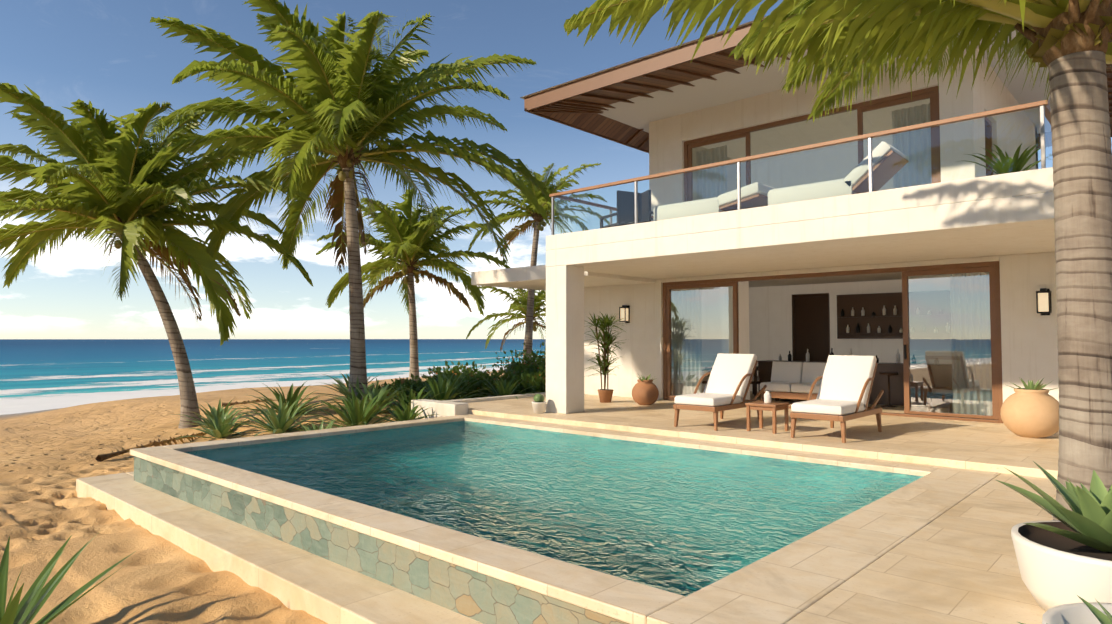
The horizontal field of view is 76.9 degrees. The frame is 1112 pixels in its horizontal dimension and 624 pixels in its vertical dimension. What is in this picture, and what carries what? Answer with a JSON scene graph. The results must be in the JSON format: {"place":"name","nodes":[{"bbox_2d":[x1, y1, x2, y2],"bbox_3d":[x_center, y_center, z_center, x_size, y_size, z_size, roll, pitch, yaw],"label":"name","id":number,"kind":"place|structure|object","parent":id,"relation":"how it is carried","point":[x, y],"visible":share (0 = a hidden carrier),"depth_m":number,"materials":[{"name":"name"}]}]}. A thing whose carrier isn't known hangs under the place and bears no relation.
{"place":"outdoors","nodes":[
{"label":"outdoors","id":0,"kind":"place"},
{"bbox_2d":[0,370,503,623],"bbox_3d":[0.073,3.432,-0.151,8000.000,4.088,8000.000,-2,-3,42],"label":"sand","id":1,"kind":"structure","parent":0,"point":[47,458],"depth_m":7.29,"materials":[{"name":"beige sand"}]},
{"bbox_2d":[0,535,135,623],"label":"yucca","id":2,"kind":"object","parent":1,"relation":"on","point":[27,608],"visible":1,"depth_m":4.59,"materials":[{"name":"green plant"}]},
{"bbox_2d":[0,83,312,428],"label":"palm","id":3,"kind":"object","parent":1,"relation":"on","point":[105,193],"depth_m":14.51,"materials":[{"name":"green plant"}]},
{"bbox_2d":[95,398,316,461],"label":"dead fronds","id":4,"kind":"object","parent":1,"relation":"on","point":[100,457],"visible":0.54,"depth_m":12.54,"materials":[{"name":"brown plant"}]},
{"bbox_2d":[172,399,252,428],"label":"agave","id":5,"kind":"object","parent":1,"relation":"on","point":[218,412],"visible":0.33,"depth_m":14.47,"materials":[{"name":"green plant"}]},
{"bbox_2d":[176,409,258,438],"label":"agave","id":6,"kind":"object","parent":1,"relation":"on","point":[218,430],"visible":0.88,"depth_m":13.32,"materials":[{"name":"green plant"}]},
{"bbox_2d":[222,395,331,435],"bbox_3d":[-5.226,1.954,13.323,2.243,0.736,2.018,-2,-3,42],"label":"agave","id":7,"kind":"object","parent":1,"relation":"on","point":[281,423],"visible":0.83,"depth_m":13.18,"materials":[{"name":"green plant"}]},
{"bbox_2d":[227,382,336,416],"bbox_3d":[-5.654,1.845,14.827,2.159,0.789,2.406,-2,-3,35],"label":"agave","id":8,"kind":"object","parent":1,"relation":"on","point":[292,398],"visible":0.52,"depth_m":14.65,"materials":[{"name":"green plant"}]},
{"bbox_2d":[288,417,355,432],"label":"agave","id":9,"kind":"object","parent":1,"relation":"on","point":[315,427],"visible":0.19,"depth_m":12.18,"materials":[{"name":"green plant"}]},
{"bbox_2d":[133,0,550,406],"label":"palm","id":10,"kind":"object","parent":1,"relation":"on","point":[335,98],"depth_m":15.02,"materials":[{"name":"green plant"}]},
{"bbox_2d":[305,368,392,396],"bbox_3d":[-5.056,1.744,17.052,2.037,0.746,2.088,-2,-3,42],"label":"agave","id":11,"kind":"object","parent":1,"relation":"on","point":[340,382],"visible":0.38,"depth_m":16.96,"materials":[{"name":"green plant"}]},
{"bbox_2d":[299,388,415,426],"bbox_3d":[-3.602,1.835,13.252,2.654,0.889,2.491,-2,-3,42],"label":"agave","id":12,"kind":"object","parent":1,"relation":"on","point":[362,414],"visible":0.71,"depth_m":12.97,"materials":[{"name":"green plant"}]},
{"bbox_2d":[325,377,396,403],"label":"agave","id":13,"kind":"object","parent":1,"relation":"on","point":[357,391],"visible":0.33,"depth_m":15.35,"materials":[{"name":"green plant"}]},
{"bbox_2d":[317,380,407,413],"bbox_3d":[-3.830,1.762,14.625,2.156,0.773,2.319,-2,-3,42],"label":"agave","id":14,"kind":"object","parent":1,"relation":"on","point":[373,394],"visible":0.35,"depth_m":14.42,"materials":[{"name":"green plant"}]},
{"bbox_2d":[76,414,684,623],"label":"pool","id":15,"kind":"structure","parent":1,"relation":"in","point":[328,558],"depth_m":5.31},
{"bbox_2d":[184,421,922,596],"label":"pool water","id":16,"kind":"structure","parent":15,"relation":"in","point":[684,521],"depth_m":6.75,"materials":[{"name":"teal liquid"}]},
{"bbox_2d":[464,416,1000,623],"bbox_3d":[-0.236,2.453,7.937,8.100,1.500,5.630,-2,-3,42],"label":"pool coping","id":17,"kind":"object","parent":15,"relation":"attached to","point":[786,584],"visible":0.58,"depth_m":4.85,"materials":[{"name":"beige stone"}]},
{"bbox_2d":[371,373,432,399],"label":"bush","id":18,"kind":"object","parent":1,"relation":"on","point":[397,382],"visible":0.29,"depth_m":17.37,"materials":[{"name":"green plant"}]},
{"bbox_2d":[372,403,438,421],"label":"agave","id":19,"kind":"object","parent":1,"relation":"on","point":[398,413],"visible":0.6,"depth_m":12.86,"materials":[{"name":"green plant"}]},
{"bbox_2d":[380,381,430,402],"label":"agave","id":20,"kind":"object","parent":1,"relation":"on","point":[407,392],"visible":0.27,"depth_m":16.16,"materials":[{"name":"green plant"}]},
{"bbox_2d":[369,385,446,416],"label":"agave","id":21,"kind":"object","parent":1,"relation":"on","point":[404,400],"visible":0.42,"depth_m":14.35,"materials":[{"name":"green plant"}]},
{"bbox_2d":[388,369,493,400],"bbox_3d":[-2.526,1.718,15.457,2.620,0.966,2.492,1,-2,-16],"label":"agave","id":22,"kind":"object","parent":1,"relation":"on","point":[440,387],"visible":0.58,"depth_m":15.32,"materials":[{"name":"green plant"}]},
{"bbox_2d":[408,371,490,399],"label":"agave","id":23,"kind":"object","parent":1,"relation":"on","point":[456,390],"visible":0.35,"depth_m":16.80,"materials":[{"name":"green plant"}]},
{"bbox_2d":[421,360,500,383],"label":"bush","id":24,"kind":"object","parent":1,"relation":"on","point":[458,372],"visible":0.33,"depth_m":20.39,"materials":[{"name":"green plant"}]},
{"bbox_2d":[411,392,545,418],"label":"wall","id":25,"kind":"structure","parent":1,"relation":"on","point":[444,408],"depth_m":13.37,"materials":[{"name":"paint"}]},
{"bbox_2d":[457,364,521,397],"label":"bush","id":26,"kind":"object","parent":1,"relation":"on","point":[476,386],"visible":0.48,"depth_m":17.09,"materials":[{"name":"green plant"}]},
{"bbox_2d":[468,376,533,398],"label":"agave","id":27,"kind":"object","parent":1,"relation":"on","point":[503,388],"visible":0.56,"depth_m":16.18,"materials":[{"name":"green plant"}]},
{"bbox_2d":[466,286,545,356],"bbox_3d":[-0.981,0.644,30.916,5.177,4.478,5.320,-2,-3,42],"label":"palm","id":28,"kind":"object","parent":1,"relation":"on","point":[519,303],"depth_m":30.64,"materials":[{"name":"green plant"}]},
{"bbox_2d":[492,342,545,374],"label":"shrub","id":29,"kind":"object","parent":1,"relation":"on","point":[518,355],"visible":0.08,"depth_m":20.34,"materials":[{"name":"green plant"}]},
{"bbox_2d":[500,343,545,386],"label":"shrub","id":30,"kind":"object","parent":1,"relation":"on","point":[535,368],"visible":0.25,"depth_m":18.27,"materials":[{"name":"green plant"}]},
{"bbox_2d":[510,365,545,394],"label":"bush","id":31,"kind":"object","parent":1,"relation":"on","point":[537,381],"visible":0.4,"depth_m":16.82,"materials":[{"name":"green plant"}]},
{"bbox_2d":[0,339,545,414],"bbox_3d":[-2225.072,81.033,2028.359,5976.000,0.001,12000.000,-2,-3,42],"label":"sea","id":32,"kind":"structure","parent":0,"point":[40,374],"depth_m":90.92,"materials":[{"name":"blue liquid"}]},
{"bbox_2d":[316,188,509,380],"bbox_3d":[-4.792,-0.621,23.451,6.530,6.523,6.731,-2,-3,42],"label":"palm","id":33,"kind":"object","parent":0,"point":[409,236],"depth_m":23.07,"materials":[{"name":"green plant"}]},
{"bbox_2d":[431,371,466,387],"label":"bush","id":34,"kind":"object","parent":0,"point":[449,377],"visible":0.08,"depth_m":18.48,"materials":[{"name":"green plant"}]},
{"bbox_2d":[465,163,609,361],"bbox_3d":[-0.658,-1.419,25.675,5.516,8.200,5.698,-2,-3,42],"label":"palm","id":35,"kind":"object","parent":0,"point":[544,203],"depth_m":25.69,"materials":[{"name":"green plant"}]},
{"bbox_2d":[0,0,1111,338],"label":"sky","id":36,"kind":"structure","parent":0,"point":[109,54],"materials":[{"name":"blue"}]},
{"bbox_2d":[468,395,1058,623],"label":"paving","id":37,"kind":"structure","parent":0,"point":[957,563],"depth_m":6.43,"materials":[{"name":"beige stone"}]},
{"bbox_2d":[531,394,546,413],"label":"potted cactus","id":38,"kind":"object","parent":37,"relation":"on","point":[538,404],"visible":1,"depth_m":12.35,"materials":[{"name":"white ceramic"}]},
{"bbox_2d":[584,311,624,402],"bbox_3d":[1.047,0.930,14.595,1.169,1.894,1.247,-2,-3,42],"label":"potted plant","id":39,"kind":"object","parent":37,"relation":"on","point":[605,363],"visible":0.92,"depth_m":14.52,"materials":[{"name":"green plant"}]},
{"bbox_2d":[632,375,658,404],"bbox_3d":[1.777,1.539,13.996,0.539,0.631,0.562,-2,-3,42],"label":"pot","id":40,"kind":"object","parent":37,"relation":"on","point":[645,391],"visible":1,"depth_m":13.82,"materials":[{"name":"brown ceramic"}]},
{"bbox_2d":[673,353,766,430],"bbox_3d":[2.622,1.197,10.927,0.738,1.079,1.805,-2,-3,42],"label":"lounger","id":41,"kind":"object","parent":37,"relation":"on","point":[727,386],"visible":0.96,"depth_m":10.84,"materials":[{"name":"white fabric"}]},
{"bbox_2d":[471,42,1058,413],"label":"house walls","id":42,"kind":"structure","parent":37,"relation":"on","point":[1006,221],"depth_m":11.48,"materials":[{"name":"paint"}]},
{"bbox_2d":[600,190,640,228],"bbox_3d":[1.218,-1.618,12.671,0.630,1.000,0.620,1,-2,-28],"label":"balcony chair","id":43,"kind":"object","parent":42,"relation":"attached to","point":[628,198],"depth_m":12.36,"materials":[{"name":"grey"}]},
{"bbox_2d":[619,305,629,322],"bbox_3d":[1.545,0.049,15.700,0.170,0.400,0.205,-2,-3,42],"label":"wall lamp","id":44,"kind":"object","parent":42,"relation":"attached to","point":[624,311],"visible":1,"depth_m":15.66,"materials":[{"name":"black"}]},
{"bbox_2d":[625,221,647,224],"bbox_3d":[1.484,-1.350,12.494,0.560,0.450,0.560,-2,-3,42],"label":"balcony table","id":45,"kind":"object","parent":42,"relation":"attached to","point":[628,223],"visible":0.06,"depth_m":12.27,"materials":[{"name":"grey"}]},
{"bbox_2d":[641,190,653,221],"bbox_3d":[1.818,-1.622,12.581,0.620,1.000,0.630,1,-2,-18],"label":"balcony chair","id":46,"kind":"object","parent":42,"relation":"attached to","point":[644,197],"depth_m":12.29,"materials":[{"name":"grey"}]},
{"bbox_2d":[654,182,773,220],"bbox_3d":[2.566,-1.546,11.310,1.903,0.752,0.720,-2,-3,42],"label":"lounge chair","id":47,"kind":"object","parent":42,"relation":"on","point":[759,194],"visible":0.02,"depth_m":10.93,"materials":[{"name":"white fabric"}]},
{"bbox_2d":[597,98,1003,423],"bbox_3d":[7.690,-1.161,14.542,12.700,6.670,6.300,-2,-3,42],"label":"interior","id":48,"kind":"object","parent":42,"relation":"in","point":[765,323],"visible":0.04,"depth_m":16.33,"materials":[{"name":"paint"}]},
{"bbox_2d":[672,288,701,395],"bbox_3d":[2.803,0.662,14.992,0.720,2.420,0.070,-2,-3,42],"label":"curtain","id":49,"kind":"object","parent":48,"relation":"hanging from","point":[685,339],"depth_m":14.99,"materials":[{"name":"white fabric"}]},
{"bbox_2d":[702,369,711,383],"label":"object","id":50,"kind":"object","parent":48,"relation":"on","point":[705,382],"depth_m":15.87,"materials":[{"name":"brown wood"}]},
{"bbox_2d":[696,145,727,199],"bbox_3d":[3.306,-2.285,14.862,0.750,2.400,0.070,-2,-3,42],"label":"curtain","id":51,"kind":"object","parent":48,"relation":"hanging from","point":[706,154],"depth_m":14.91,"materials":[{"name":"grey fabric"}]},
{"bbox_2d":[751,369,759,396],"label":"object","id":52,"kind":"object","parent":48,"relation":"on","point":[755,381],"visible":0.12,"depth_m":15.69,"materials":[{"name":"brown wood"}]},
{"bbox_2d":[759,361,825,400],"bbox_3d":[4.938,1.444,14.245,1.350,0.840,0.800,-2,-3,42],"label":"sofa","id":53,"kind":"object","parent":48,"relation":"on","point":[792,380],"visible":0.71,"depth_m":14.21,"materials":[{"name":"grey fabric"}]},
{"bbox_2d":[758,290,952,407],"bbox_3d":[6.581,0.702,15.111,4.100,2.390,1.650,-2,-3,42],"label":"interior furniture","id":54,"kind":"object","parent":48,"relation":"in","point":[871,316],"visible":0.67,"depth_m":15.40,"materials":[{"name":"brown wood"}]},
{"bbox_2d":[879,372,897,406],"bbox_3d":[6.487,1.511,13.641,0.340,0.660,0.331,-2,-3,42],"label":"bar stool","id":55,"kind":"object","parent":48,"relation":"on","point":[888,374],"visible":1,"depth_m":13.62,"materials":[{"name":"brown wood"}]},
{"bbox_2d":[892,103,931,188],"bbox_3d":[6.261,-2.388,12.168,0.750,2.400,0.070,-2,-3,42],"label":"curtain","id":56,"kind":"object","parent":48,"relation":"hanging from","point":[918,110],"depth_m":12.21,"materials":[{"name":"grey fabric"}]},
{"bbox_2d":[927,366,951,412],"bbox_3d":[6.913,1.358,12.118,0.620,0.850,0.630,1,-2,-28],"label":"chair","id":57,"kind":"object","parent":48,"relation":"on","point":[941,380],"depth_m":12.09,"materials":[{"name":"brown wood"}]},
{"bbox_2d":[950,272,992,415],"bbox_3d":[6.781,0.523,11.365,0.650,2.420,0.070,-2,-3,42],"label":"curtain","id":58,"kind":"object","parent":48,"relation":"hanging from","point":[969,325],"depth_m":11.39,"materials":[{"name":"white fabric"}]},
{"bbox_2d":[549,100,1052,234],"bbox_3d":[5.833,-1.733,13.730,7.520,0.770,9.435,-2,-3,42],"label":"rail","id":59,"kind":"object","parent":42,"relation":"on","point":[1039,104],"depth_m":9.37,"materials":[{"name":"clear glass"}]},
{"bbox_2d":[520,16,1111,152],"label":"roof","id":60,"kind":"structure","parent":42,"relation":"on","point":[626,103],"depth_m":13.23,"materials":[{"name":"brown wood"}]},
{"bbox_2d":[663,86,1002,422],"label":"frames","id":61,"kind":"structure","parent":42,"relation":"in","point":[992,268],"depth_m":12.06,"materials":[{"name":"brown wood"}]},
{"bbox_2d":[692,99,931,198],"bbox_3d":[4.601,-2.414,13.319,4.630,2.440,0.001,-2,-3,42],"label":"glass","id":62,"kind":"object","parent":61,"relation":"on","point":[914,141],"visible":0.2,"depth_m":13.13,"materials":[{"name":"clear glass"}]},
{"bbox_2d":[670,125,991,415],"bbox_3d":[5.230,-0.781,13.760,5.990,5.050,1.610,-2,-3,42],"label":"door glass","id":63,"kind":"object","parent":61,"relation":"attached to","point":[913,311],"visible":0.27,"depth_m":11.70,"materials":[{"name":"clear glass"}]},
{"bbox_2d":[768,141,908,205],"bbox_3d":[4.076,-1.735,10.007,1.900,1.029,0.720,-2,-3,42],"label":"lounge chair","id":64,"kind":"object","parent":42,"relation":"on","point":[887,153],"depth_m":9.67,"materials":[{"name":"white fabric"}]},
{"bbox_2d":[956,143,1040,174],"bbox_3d":[5.822,-1.699,8.879,1.171,0.870,1.028,1,-2,-20],"label":"balcony plant","id":65,"kind":"object","parent":42,"relation":"on","point":[1003,163],"depth_m":8.81,"materials":[{"name":"green plant"}]},
{"bbox_2d":[1036,288,1051,314],"bbox_3d":[7.293,-0.152,10.460,0.170,0.400,0.205,-2,-3,42],"label":"wall lamp","id":66,"kind":"object","parent":42,"relation":"attached to","point":[1043,302],"visible":0.96,"depth_m":10.41,"materials":[{"name":"black"}]},
{"bbox_2d":[745,391,789,433],"bbox_3d":[3.029,1.418,10.029,0.460,0.570,0.460,-2,-3,42],"label":"side table","id":67,"kind":"object","parent":37,"relation":"on","point":[766,404],"visible":1,"depth_m":9.96,"materials":[{"name":"brown wood"}]},
{"bbox_2d":[790,355,883,442],"bbox_3d":[3.978,1.153,9.758,0.738,1.079,1.805,-2,-3,42],"label":"lounger","id":68,"kind":"object","parent":37,"relation":"on","point":[844,391],"visible":1,"depth_m":9.69,"materials":[{"name":"white fabric"}]},
{"bbox_2d":[564,0,1111,520],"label":"palm","id":69,"kind":"object","parent":37,"relation":"on","point":[867,36],"depth_m":4.54,"materials":[{"name":"green plant"}]},
{"bbox_2d":[1000,378,1058,437],"bbox_3d":[6.425,1.278,9.440,0.737,0.804,0.719,-2,-3,42],"label":"pot","id":70,"kind":"object","parent":37,"relation":"on","point":[1031,410],"visible":0.98,"depth_m":9.23,"materials":[{"name":"beige ceramic"}]},
{"bbox_2d":[996,461,1111,610],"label":"planter","id":71,"kind":"object","parent":37,"relation":"on","point":[1066,558],"visible":0.98,"depth_m":3.51,"materials":[{"name":"white ceramic"}]},
{"bbox_2d":[1018,595,1111,623],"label":"planter","id":72,"kind":"object","parent":37,"relation":"on","point":[1086,612],"visible":1,"depth_m":2.99,"materials":[{"name":"white ceramic"}]}
]}

